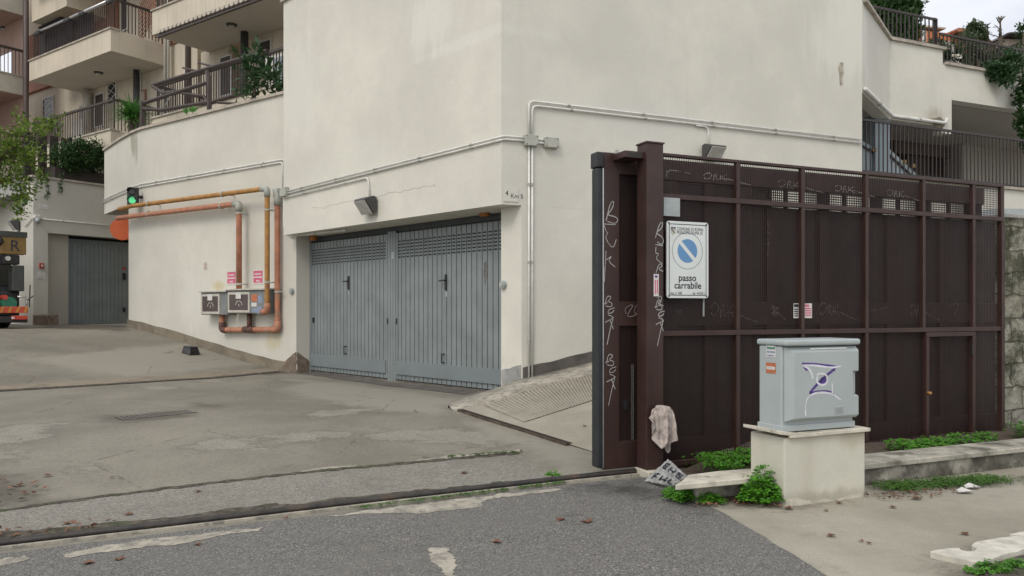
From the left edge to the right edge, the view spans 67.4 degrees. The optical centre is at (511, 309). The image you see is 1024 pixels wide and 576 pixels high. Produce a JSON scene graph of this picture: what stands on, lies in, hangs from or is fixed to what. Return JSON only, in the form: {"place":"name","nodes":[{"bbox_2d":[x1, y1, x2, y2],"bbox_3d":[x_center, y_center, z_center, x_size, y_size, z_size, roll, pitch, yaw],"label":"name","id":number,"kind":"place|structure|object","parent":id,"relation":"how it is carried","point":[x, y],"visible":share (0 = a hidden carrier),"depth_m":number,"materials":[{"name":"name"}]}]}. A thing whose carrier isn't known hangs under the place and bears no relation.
{"place":"outdoors","nodes":[
{"label":"outdoors","id":0,"kind":"place"},
{"bbox_2d":[0,323,641,553],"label":"driveway","id":1,"kind":"structure","parent":0,"point":[78,442],"depth_m":8.72,"materials":[{"name":"concrete"}]},
{"bbox_2d":[0,231,32,327],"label":"truck","id":2,"kind":"object","parent":1,"relation":"on","point":[12,246],"visible":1,"depth_m":18.06,"materials":[{"name":"metal"}]},
{"bbox_2d":[0,105,67,221],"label":"vine tree","id":3,"kind":"object","parent":1,"relation":"on","point":[12,152],"visible":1,"depth_m":17.48,"materials":[{"name":"green plant"}]},
{"bbox_2d":[0,175,128,324],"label":"garage","id":4,"kind":"structure","parent":1,"relation":"on","point":[85,269],"depth_m":23.13,"materials":[{"name":"grey paint"}]},
{"bbox_2d":[24,132,71,175],"bbox_3d":[-13.957,-4.578,23.131,0.100,1.438,1.330,0,0,35],"label":"privacy screen","id":5,"kind":"object","parent":4,"relation":"on","point":[52,139],"visible":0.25,"depth_m":22.99,"materials":[{"name":"paint"}]},
{"bbox_2d":[45,167,103,183],"bbox_3d":[-12.937,-4.038,23.860,0.630,0.358,2.692,0,0,35],"label":"roof planter","id":6,"kind":"object","parent":4,"relation":"on","point":[92,178],"visible":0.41,"depth_m":23.11,"materials":[{"name":"paint"}]},
{"bbox_2d":[44,135,105,176],"bbox_3d":[-13.050,-4.627,23.221,1.914,1.424,1.169,0,0,-41],"label":"planter bush","id":7,"kind":"object","parent":6,"relation":"in","point":[71,156],"visible":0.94,"depth_m":23.00,"materials":[{"name":"green plant"}]},
{"bbox_2d":[68,238,128,324],"bbox_3d":[-11.871,-0.758,25.203,0.130,2.776,5.197,0,0,35],"label":"door","id":8,"kind":"structure","parent":4,"relation":"in","point":[98,271],"depth_m":23.80,"materials":[{"name":"metal"}]},
{"bbox_2d":[0,371,278,390],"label":"seam joint","id":9,"kind":"object","parent":1,"relation":"on","point":[132,382],"visible":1,"depth_m":13.16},
{"bbox_2d":[0,368,278,388],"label":"seam strip","id":10,"kind":"object","parent":9,"relation":"on","point":[105,381],"visible":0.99,"depth_m":13.50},
{"bbox_2d":[114,410,197,419],"bbox_3d":[-4.316,1.301,9.329,0.859,0.068,0.330,0,0,-44],"label":"drain grate","id":11,"kind":"object","parent":1,"relation":"in","point":[141,416],"visible":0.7,"depth_m":9.29,"materials":[{"name":"metal"}]},
{"bbox_2d":[181,346,199,354],"bbox_3d":[-6.962,0.879,16.643,0.334,0.194,0.255,0,0,35],"label":"bait box","id":12,"kind":"object","parent":1,"relation":"on","point":[190,350],"visible":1,"depth_m":16.56,"materials":[{"name":"black plastic"}]},
{"bbox_2d":[0,454,547,530],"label":"concrete strip","id":13,"kind":"object","parent":1,"relation":"on","point":[302,488],"visible":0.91,"depth_m":6.08,"materials":[{"name":"concrete"}]},
{"bbox_2d":[0,481,507,538],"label":"gutter dirt","id":14,"kind":"structure","parent":13,"relation":"on","point":[6,534],"depth_m":5.37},
{"bbox_2d":[0,518,116,536],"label":"leaf litter","id":15,"kind":"object","parent":14,"relation":"on","point":[75,522],"visible":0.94,"depth_m":5.09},
{"bbox_2d":[0,451,519,510],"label":"mossy joint","id":16,"kind":"object","parent":13,"relation":"on","point":[273,475],"visible":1,"depth_m":6.49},
{"bbox_2d":[0,468,638,549],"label":"gate track","id":17,"kind":"structure","parent":1,"relation":"on","point":[98,533],"depth_m":5.40,"materials":[{"name":"metal"}]},
{"bbox_2d":[299,372,475,393],"bbox_3d":[-2.687,1.259,13.975,0.578,0.053,6.246,0,0,-42],"label":"door sill","id":18,"kind":"structure","parent":1,"relation":"on","point":[414,386],"depth_m":13.13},
{"bbox_2d":[355,481,565,507],"bbox_3d":[-0.348,1.407,5.879,1.718,0.048,0.128,0,0,-25],"label":"moss","id":19,"kind":"object","parent":1,"relation":"on","point":[472,492],"visible":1,"depth_m":5.85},
{"bbox_2d":[457,409,571,445],"bbox_3d":[-0.071,1.342,8.899,0.090,0.145,2.496,0,0,-32],"label":"drain channel","id":20,"kind":"object","parent":1,"relation":"on","point":[524,430],"visible":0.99,"depth_m":8.66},
{"bbox_2d":[465,401,749,453],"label":"ramp","id":21,"kind":"structure","parent":1,"relation":"on","point":[567,424],"depth_m":8.66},
{"bbox_2d":[448,362,591,410],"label":"ramp kerb","id":22,"kind":"structure","parent":21,"relation":"on","point":[515,388],"depth_m":10.56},
{"bbox_2d":[484,375,591,421],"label":"ramp grooves","id":23,"kind":"object","parent":21,"relation":"on","point":[549,396],"visible":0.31,"depth_m":9.89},
{"bbox_2d":[486,374,591,421],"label":"ramp ribs","id":24,"kind":"object","parent":21,"relation":"on","point":[527,416],"visible":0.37,"depth_m":9.65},
{"bbox_2d":[591,152,995,469],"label":"sliding gate","id":25,"kind":"structure","parent":1,"relation":"on","point":[614,314],"depth_m":7.15,"materials":[{"name":"metal"}]},
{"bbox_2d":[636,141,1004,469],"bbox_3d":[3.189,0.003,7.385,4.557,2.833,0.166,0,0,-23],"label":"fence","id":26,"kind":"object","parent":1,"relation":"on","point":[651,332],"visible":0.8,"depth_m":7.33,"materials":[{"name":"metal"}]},
{"bbox_2d":[612,150,643,162],"bbox_3d":[0.962,-1.316,6.576,0.189,0.086,0.321,0,0,-23],"label":"gate guide","id":27,"kind":"object","parent":26,"relation":"attached to","point":[628,156],"visible":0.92,"depth_m":6.46,"materials":[{"name":"paint"}]},
{"bbox_2d":[649,405,677,452],"bbox_3d":[1.268,1.000,6.415,0.285,0.406,0.137,0,0,-11],"label":"rag","id":28,"kind":"object","parent":26,"relation":"hanging from","point":[663,426],"visible":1,"depth_m":6.39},
{"bbox_2d":[664,197,679,216],"bbox_3d":[1.371,-0.882,6.590,0.167,0.159,0.003,0,0,-23],"label":"blank plate","id":29,"kind":"object","parent":26,"relation":"attached to","point":[671,206],"visible":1,"depth_m":6.59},
{"bbox_2d":[666,221,707,315],"bbox_3d":[1.512,-0.351,6.654,0.433,0.819,0.046,0,0,-23],"label":"parking sign","id":30,"kind":"object","parent":26,"relation":"attached to","point":[686,259],"visible":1,"depth_m":6.63,"materials":[{"name":"metal"}]},
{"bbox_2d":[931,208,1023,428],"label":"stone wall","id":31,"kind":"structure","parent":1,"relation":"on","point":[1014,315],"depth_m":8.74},
{"bbox_2d":[0,477,826,575],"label":"road","id":32,"kind":"structure","parent":0,"point":[639,526],"depth_m":4.65,"materials":[{"name":"asphalt"}]},
{"bbox_2d":[0,555,29,565],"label":"cement smear","id":33,"kind":"object","parent":32,"relation":"on","point":[6,560],"visible":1,"depth_m":4.49},
{"bbox_2d":[64,527,262,557],"bbox_3d":[-2.163,1.452,4.827,1.144,0.020,0.225,0,0,-22],"label":"cement smear","id":34,"kind":"object","parent":32,"relation":"on","point":[167,541],"visible":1,"depth_m":4.79},
{"bbox_2d":[428,547,457,575],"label":"cement smear","id":35,"kind":"object","parent":32,"relation":"on","point":[443,559],"visible":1,"depth_m":4.39},
{"bbox_2d":[332,488,560,516],"bbox_3d":[-0.420,1.420,5.602,1.809,0.031,0.302,0,0,-24],"label":"cement smear","id":36,"kind":"object","parent":32,"relation":"on","point":[455,504],"visible":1,"depth_m":5.57},
{"bbox_2d":[645,459,686,486],"bbox_3d":[1.248,1.288,5.927,0.156,0.188,0.637,0,0,-19],"label":"plastic sheet","id":37,"kind":"object","parent":32,"relation":"on","point":[668,473],"visible":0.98,"depth_m":5.98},
{"bbox_2d":[661,484,701,502],"bbox_3d":[1.243,1.322,5.602,0.310,0.139,0.223,0,0,0],"label":"weed plant","id":38,"kind":"object","parent":32,"relation":"on","point":[684,495],"visible":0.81,"depth_m":5.56,"materials":[{"name":"green plant"}]},
{"bbox_2d":[1,0,1023,72],"label":"sky","id":39,"kind":"structure","parent":0,"point":[950,14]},
{"bbox_2d":[661,467,1023,575],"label":"pavement","id":40,"kind":"structure","parent":0,"point":[905,536],"depth_m":4.98,"materials":[{"name":"concrete"}]},
{"bbox_2d":[691,490,726,503],"bbox_3d":[1.432,1.348,5.545,0.275,0.088,0.175,0,0,0],"label":"weed plant","id":41,"kind":"object","parent":40,"relation":"on","point":[710,496],"visible":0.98,"depth_m":5.52,"materials":[{"name":"green plant"}]},
{"bbox_2d":[675,468,752,502],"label":"stone slab","id":42,"kind":"structure","parent":40,"relation":"on","point":[726,483],"depth_m":5.57,"materials":[{"name":"stone"}]},
{"bbox_2d":[735,464,785,503],"bbox_3d":[1.794,1.251,5.526,0.377,0.281,0.298,0,0,0],"label":"weed plant","id":43,"kind":"object","parent":40,"relation":"on","point":[759,490],"visible":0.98,"depth_m":5.49,"materials":[{"name":"green plant"}]},
{"bbox_2d":[743,424,869,506],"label":"masonry plinth","id":44,"kind":"structure","parent":40,"relation":"on","point":[815,466],"depth_m":5.58,"materials":[{"name":"paint"}]},
{"bbox_2d":[757,337,859,431],"bbox_3d":[2.197,0.543,5.690,0.713,0.658,0.309,0,0,-23],"label":"utility cabinet","id":45,"kind":"object","parent":44,"relation":"on","point":[807,383],"visible":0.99,"depth_m":5.55,"materials":[{"name":"grey plastic"}]},
{"bbox_2d":[677,427,1023,497],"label":"soil","id":46,"kind":"structure","parent":40,"relation":"on","point":[877,447],"depth_m":7.26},
{"bbox_2d":[681,447,750,470],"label":"weeds","id":47,"kind":"object","parent":46,"relation":"on","point":[744,458],"visible":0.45,"depth_m":6.33,"materials":[{"name":"green plant"}]},
{"bbox_2d":[883,431,998,449],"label":"weeds","id":48,"kind":"object","parent":46,"relation":"on","point":[949,440],"visible":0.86,"depth_m":7.18,"materials":[{"name":"green plant"}]},
{"bbox_2d":[864,488,966,499],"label":"leaf litter","id":49,"kind":"object","parent":40,"relation":"on","point":[924,489],"visible":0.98,"depth_m":5.75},
{"bbox_2d":[865,438,1023,485],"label":"planter wall","id":50,"kind":"structure","parent":40,"relation":"on","point":[919,463],"depth_m":6.50,"materials":[{"name":"concrete"}]},
{"bbox_2d":[867,472,1023,493],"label":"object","id":51,"kind":"object","parent":40,"relation":"on","point":[908,484],"visible":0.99,"depth_m":6.09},
{"bbox_2d":[930,536,1023,568],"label":"kerb stone","id":52,"kind":"object","parent":40,"relation":"on","point":[1000,548],"visible":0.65,"depth_m":4.32,"materials":[{"name":"stone"}]},
{"bbox_2d":[985,555,1023,575],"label":"gutter","id":53,"kind":"object","parent":40,"relation":"on","point":[1019,571],"visible":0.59,"depth_m":4.04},
{"bbox_2d":[962,558,1015,574],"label":"weed plant","id":54,"kind":"object","parent":53,"relation":"on","point":[984,565],"visible":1,"depth_m":4.05,"materials":[{"name":"green plant"}]},
{"bbox_2d":[1003,557,1023,567],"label":"weed plant","id":55,"kind":"object","parent":53,"relation":"on","point":[1007,562],"visible":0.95,"depth_m":4.14,"materials":[{"name":"green plant"}]},
{"bbox_2d":[919,25,996,51],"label":"house","id":56,"kind":"structure","parent":0,"point":[954,31],"depth_m":32.17,"materials":[{"name":"tile"}]},
{"bbox_2d":[952,18,991,45],"bbox_3d":[17.497,-10.086,29.028,2.396,1.972,1.052,0,0,-39],"label":"tree","id":57,"kind":"object","parent":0,"point":[975,27],"visible":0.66,"depth_m":28.79,"materials":[{"name":"green plant"}]},
{"bbox_2d":[989,32,1022,73],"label":"house","id":58,"kind":"structure","parent":0,"point":[1010,38],"depth_m":32.90,"materials":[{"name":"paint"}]},
{"label":"ground","id":59,"kind":"structure","parent":0,"visible":0},
{"bbox_2d":[0,0,283,184],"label":"apartment building","id":60,"kind":"structure","parent":59,"relation":"on","point":[115,48],"depth_m":24.79,"materials":[{"name":"paint"}]},
{"bbox_2d":[23,0,28,173],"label":"downpipe","id":61,"kind":"object","parent":60,"relation":"attached to","point":[25,56],"visible":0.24,"depth_m":27.83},
{"bbox_2d":[42,95,53,128],"bbox_3d":[-17.885,-7.608,29.595,0.876,1.194,0.071,0,0,35],"label":"window","id":62,"kind":"structure","parent":60,"relation":"in","point":[47,102],"depth_m":29.60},
{"bbox_2d":[45,20,73,52],"bbox_3d":[-15.211,-9.095,25.785,1.935,0.870,0.035,0,0,35],"label":"balcony screen","id":63,"kind":"object","parent":60,"relation":"on","point":[58,36],"visible":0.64,"depth_m":25.77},
{"bbox_2d":[34,0,114,35],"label":"rolled awning","id":64,"kind":"object","parent":60,"relation":"attached to","point":[68,19],"visible":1,"depth_m":24.63,"materials":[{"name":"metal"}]},
{"bbox_2d":[73,91,91,137],"bbox_3d":[-15.498,-6.875,27.742,1.011,1.850,0.348,0,0,36],"label":"boiler box","id":65,"kind":"object","parent":60,"relation":"attached to","point":[86,98],"visible":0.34,"depth_m":27.44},
{"bbox_2d":[76,12,92,39],"bbox_3d":[-13.786,-9.080,24.782,1.122,0.840,0.035,0,0,35],"label":"balcony screen","id":66,"kind":"object","parent":60,"relation":"on","point":[85,25],"visible":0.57,"depth_m":24.72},
{"bbox_2d":[94,92,104,127],"bbox_3d":[-14.707,-7.115,27.376,0.672,1.204,0.048,0,0,35],"label":"window","id":67,"kind":"structure","parent":60,"relation":"in","point":[99,97],"depth_m":27.39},
{"bbox_2d":[107,82,116,105],"bbox_3d":[-14.012,-7.647,26.873,0.608,0.937,0.071,0,0,35],"label":"window","id":68,"kind":"structure","parent":60,"relation":"in","point":[112,87],"depth_m":26.87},
{"bbox_2d":[121,0,128,31],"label":"window","id":69,"kind":"structure","parent":60,"relation":"in","point":[123,5],"depth_m":26.41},
{"bbox_2d":[133,70,139,127],"bbox_3d":[-12.406,-6.730,25.362,0.190,2.340,0.200,0,0,0],"label":"downpipe","id":70,"kind":"object","parent":60,"relation":"attached to","point":[136,83],"visible":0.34,"depth_m":25.28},
{"bbox_2d":[139,0,156,39],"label":"trellis","id":71,"kind":"object","parent":60,"relation":"attached to","point":[148,6],"visible":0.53,"depth_m":24.90,"materials":[{"name":"wood"}]},
{"bbox_2d":[163,39,166,86],"bbox_3d":[-11.094,-9.550,24.562,0.095,8.100,0.100,0,0,0],"label":"downpipe","id":72,"kind":"object","parent":60,"relation":"attached to","point":[164,58],"depth_m":24.53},
{"bbox_2d":[167,0,169,112],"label":"downpipe","id":73,"kind":"object","parent":60,"relation":"attached to","point":[168,58],"depth_m":24.51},
{"bbox_2d":[185,45,190,103],"bbox_3d":[-10.193,-9.550,24.173,0.171,8.100,0.180,0,0,0],"label":"downpipe","id":74,"kind":"object","parent":60,"relation":"attached to","point":[187,56],"depth_m":24.10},
{"bbox_2d":[157,0,261,37],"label":"scalloped awning","id":75,"kind":"object","parent":60,"relation":"attached to","point":[208,15],"visible":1,"depth_m":20.46,"materials":[{"name":"fabric"}]},
{"bbox_2d":[219,54,232,97],"bbox_3d":[-8.604,-7.032,23.085,0.600,1.219,0.048,0,0,35],"label":"window","id":76,"kind":"structure","parent":60,"relation":"in","point":[230,56],"depth_m":23.08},
{"bbox_2d":[240,31,248,88],"bbox_3d":[-7.620,-6.730,21.875,0.209,2.340,0.220,0,0,0],"label":"downpipe","id":77,"kind":"object","parent":60,"relation":"attached to","point":[244,38],"visible":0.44,"depth_m":21.79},
{"bbox_2d":[263,52,283,87],"bbox_3d":[-6.081,-6.150,20.262,1.100,1.100,0.370,0,0,35],"label":"air conditioner","id":78,"kind":"object","parent":60,"relation":"on","point":[277,66],"visible":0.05,"depth_m":20.07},
{"bbox_2d":[102,0,1023,391],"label":"garage building","id":79,"kind":"structure","parent":59,"relation":"on","point":[412,272],"depth_m":13.01,"materials":[{"name":"beige paint"}]},
{"bbox_2d":[110,219,128,239],"bbox_3d":[-10.217,-2.121,20.190,0.630,0.580,0.090,0,0,-29],"label":"convex traffic mirror","id":80,"kind":"object","parent":79,"relation":"attached to","point":[119,229],"visible":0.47,"depth_m":20.18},
{"bbox_2d":[106,91,161,131],"bbox_3d":[-10.291,-5.202,20.806,1.590,1.444,1.581,0,0,0],"label":"yucca","id":81,"kind":"object","parent":79,"relation":"on","point":[130,112],"visible":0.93,"depth_m":20.64,"materials":[{"name":"green plant"}]},
{"bbox_2d":[126,187,142,204],"bbox_3d":[-9.250,-2.775,18.793,0.315,0.437,0.361,0,0,0],"label":"traffic light","id":82,"kind":"object","parent":79,"relation":"attached to","point":[133,196],"visible":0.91,"depth_m":18.74,"materials":[{"name":"black plastic"}]},
{"bbox_2d":[115,200,247,288],"bbox_3d":[-7.725,-1.396,17.787,5.099,1.946,0.293,0,0,35],"label":"gas pipe","id":83,"kind":"object","parent":79,"relation":"attached to","point":[237,205],"visible":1,"depth_m":16.50,"materials":[{"name":"metal"}]},
{"bbox_2d":[103,159,283,202],"bbox_3d":[-8.204,-2.759,18.449,8.854,0.718,0.502,0,0,40],"label":"conduit","id":84,"kind":"object","parent":79,"relation":"attached to","point":[202,176],"visible":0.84,"depth_m":17.37,"materials":[{"name":"plastic"}]},
{"bbox_2d":[117,186,273,314],"bbox_3d":[-7.230,-1.233,17.396,5.939,2.688,0.363,0,0,35],"label":"gas pipe","id":85,"kind":"object","parent":79,"relation":"attached to","point":[267,282],"visible":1,"depth_m":15.71,"materials":[{"name":"metal"}]},
{"bbox_2d":[140,49,268,126],"bbox_3d":[-8.068,-5.691,19.659,5.111,1.799,0.984,0,0,35],"label":"balcony railing","id":86,"kind":"object","parent":79,"relation":"on","point":[208,102],"visible":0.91,"depth_m":19.46,"materials":[{"name":"metal"}]},
{"bbox_2d":[198,290,236,314],"bbox_3d":[-6.486,-0.152,16.918,1.017,0.526,0.290,0,0,35],"label":"meter box","id":87,"kind":"object","parent":79,"relation":"attached to","point":[214,302],"visible":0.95,"depth_m":16.79,"materials":[{"name":"metal"}]},
{"bbox_2d":[201,294,219,313],"bbox_3d":[-6.637,-0.127,16.893,0.689,0.435,0.022,0,0,35],"label":"door","id":88,"kind":"structure","parent":87,"relation":"in","point":[210,303],"depth_m":16.89,"materials":[{"name":"metal"}]},
{"bbox_2d":[225,288,273,313],"bbox_3d":[-5.496,-0.182,16.210,1.414,0.522,0.310,0,0,35],"label":"meter box","id":89,"kind":"object","parent":79,"relation":"attached to","point":[250,301],"visible":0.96,"depth_m":16.07,"materials":[{"name":"metal"}]},
{"bbox_2d":[228,292,249,312],"bbox_3d":[-5.791,-0.157,16.274,0.751,0.431,0.022,0,0,35],"label":"door","id":90,"kind":"structure","parent":89,"relation":"in","point":[238,302],"depth_m":16.27,"materials":[{"name":"metal"}]},
{"bbox_2d":[219,188,282,332],"bbox_3d":[-5.564,-0.994,16.334,2.129,3.016,0.173,0,0,35],"label":"gas pipe","id":91,"kind":"object","parent":79,"relation":"attached to","point":[224,328],"visible":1,"depth_m":15.77,"materials":[{"name":"metal"}]},
{"bbox_2d":[241,314,255,332],"bbox_3d":[-5.582,0.278,16.338,0.360,0.432,0.144,0,0,35],"label":"pipe tee","id":92,"kind":"object","parent":91,"relation":"attached to","point":[248,328],"visible":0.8,"depth_m":16.29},
{"bbox_2d":[230,35,283,102],"bbox_3d":[-5.329,-5.095,16.450,1.693,1.781,1.450,0,0,0],"label":"rubber plant","id":93,"kind":"object","parent":79,"relation":"on","point":[265,73],"visible":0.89,"depth_m":16.50,"materials":[{"name":"green plant"}]},
{"bbox_2d":[285,177,369,197],"bbox_3d":[-3.471,-2.108,14.227,0.038,0.365,2.969,0,0,-44],"label":"conduit","id":94,"kind":"object","parent":79,"relation":"attached to","point":[334,185],"visible":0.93,"depth_m":13.92,"materials":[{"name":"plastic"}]},
{"bbox_2d":[309,233,387,378],"bbox_3d":[-3.181,-0.068,14.841,0.167,2.632,2.763,0,0,-44],"label":"garage door","id":95,"kind":"structure","parent":79,"relation":"in","point":[349,276],"depth_m":14.77,"materials":[{"name":"metal"}]},
{"bbox_2d":[354,196,376,214],"bbox_3d":[-2.486,-1.776,13.061,0.284,0.307,0.340,0,0,-44],"label":"floodlight","id":96,"kind":"object","parent":79,"relation":"attached to","point":[366,205],"visible":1,"depth_m":12.97,"materials":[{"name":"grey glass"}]},
{"bbox_2d":[287,135,524,193],"bbox_3d":[-2.255,-2.386,12.997,6.418,0.187,0.433,0,0,42],"label":"conduit","id":97,"kind":"object","parent":79,"relation":"attached to","point":[419,157],"visible":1,"depth_m":12.21,"materials":[{"name":"plastic"}]},
{"bbox_2d":[395,220,500,389],"bbox_3d":[-1.071,-0.068,12.687,0.167,2.632,2.821,0,0,-44],"label":"garage door","id":98,"kind":"structure","parent":79,"relation":"in","point":[448,321],"depth_m":12.62,"materials":[{"name":"metal"}]},
{"bbox_2d":[503,187,522,201],"bbox_3d":[0.015,-1.640,10.940,0.303,0.205,0.009,0,0,-23],"label":"number plate","id":99,"kind":"object","parent":79,"relation":"attached to","point":[510,194],"visible":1,"depth_m":10.93,"materials":[{"name":"beige paint"}]},
{"bbox_2d":[528,146,533,377],"bbox_3d":[0.266,-0.680,11.022,0.088,3.343,0.036,0,0,-23],"label":"conduit","id":100,"kind":"object","parent":79,"relation":"attached to","point":[532,263],"visible":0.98,"depth_m":11.01,"materials":[{"name":"plastic"}]},
{"bbox_2d":[524,134,537,146],"bbox_3d":[0.274,-2.425,11.008,0.201,0.157,0.086,0,0,-23],"label":"junction box","id":101,"kind":"object","parent":79,"relation":"attached to","point":[530,140],"visible":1,"depth_m":10.97,"materials":[{"name":"plastic"}]},
{"bbox_2d":[543,137,558,148],"bbox_3d":[0.569,-2.420,11.133,0.216,0.149,0.086,0,0,-23],"label":"junction box","id":102,"kind":"object","parent":79,"relation":"attached to","point":[551,142],"visible":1,"depth_m":11.10,"materials":[{"name":"plastic"}]},
{"bbox_2d":[528,100,861,143],"bbox_3d":[3.190,-2.757,12.261,6.430,0.518,0.039,0,0,-23],"label":"conduit","id":103,"kind":"object","parent":79,"relation":"attached to","point":[571,109],"visible":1,"depth_m":11.95,"materials":[{"name":"plastic"}]},
{"bbox_2d":[702,144,725,157],"bbox_3d":[3.192,-2.500,12.141,0.300,0.252,0.283,0,0,-23],"label":"floodlight","id":104,"kind":"object","parent":79,"relation":"attached to","point":[713,150],"visible":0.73,"depth_m":12.07,"materials":[{"name":"grey glass"}]},
{"bbox_2d":[863,116,915,174],"bbox_3d":[7.677,-3.188,15.771,1.710,1.440,0.400,0,0,-23],"label":"stair balustrade","id":105,"kind":"object","parent":79,"relation":"on","point":[881,149],"visible":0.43,"depth_m":15.46,"materials":[{"name":"metal"}]},
{"bbox_2d":[869,0,929,40],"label":"railing","id":106,"kind":"object","parent":79,"relation":"on","point":[913,6],"visible":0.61,"depth_m":16.95,"materials":[{"name":"black metal"}]},
{"bbox_2d":[872,5,937,44],"bbox_3d":[7.991,-5.836,15.803,2.135,0.660,0.065,0,0,-23],"label":"bar railing","id":107,"kind":"object","parent":79,"relation":"on","point":[934,30],"visible":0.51,"depth_m":15.93,"materials":[{"name":"metal"}]},
{"bbox_2d":[863,87,948,123],"bbox_3d":[7.523,-3.938,15.016,3.832,0.160,0.550,0,0,-41],"label":"conduit","id":108,"kind":"object","parent":79,"relation":"attached to","point":[881,104],"visible":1,"depth_m":15.48,"materials":[{"name":"plastic"}]},
{"bbox_2d":[905,155,945,177],"bbox_3d":[11.277,-3.235,20.755,1.796,1.750,0.080,0,0,-23],"label":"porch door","id":109,"kind":"structure","parent":79,"relation":"in","point":[910,157],"depth_m":20.69,"materials":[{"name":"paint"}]},
{"bbox_2d":[862,118,1023,187],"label":"bar railing","id":110,"kind":"object","parent":79,"relation":"on","point":[944,131],"visible":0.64,"depth_m":14.58,"materials":[{"name":"metal"}]},
{"bbox_2d":[923,37,968,63],"bbox_3d":[9.521,-5.580,16.696,1.225,0.782,0.662,0,0,-24],"label":"rose bush","id":111,"kind":"object","parent":79,"relation":"on","point":[953,54],"visible":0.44,"depth_m":16.66,"materials":[{"name":"green plant"}]},
{"bbox_2d":[939,32,1023,74],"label":"bar railing","id":112,"kind":"object","parent":79,"relation":"on","point":[976,41],"visible":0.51,"depth_m":16.61,"materials":[{"name":"metal"}]},
{"bbox_2d":[956,28,1023,70],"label":"grey shrub","id":113,"kind":"object","parent":79,"relation":"on","point":[1019,45],"visible":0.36,"depth_m":17.57,"materials":[{"name":"green plant"}]},
{"bbox_2d":[980,47,1023,89],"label":"hanging shrub","id":114,"kind":"object","parent":79,"relation":"hanging from","point":[1009,64],"visible":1,"depth_m":16.51,"materials":[{"name":"green plant"}]},
{"bbox_2d":[1010,69,1023,152],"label":"climbing ivy","id":115,"kind":"object","parent":79,"relation":"attached to","point":[1019,99],"visible":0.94,"depth_m":16.71,"materials":[{"name":"green plant"}]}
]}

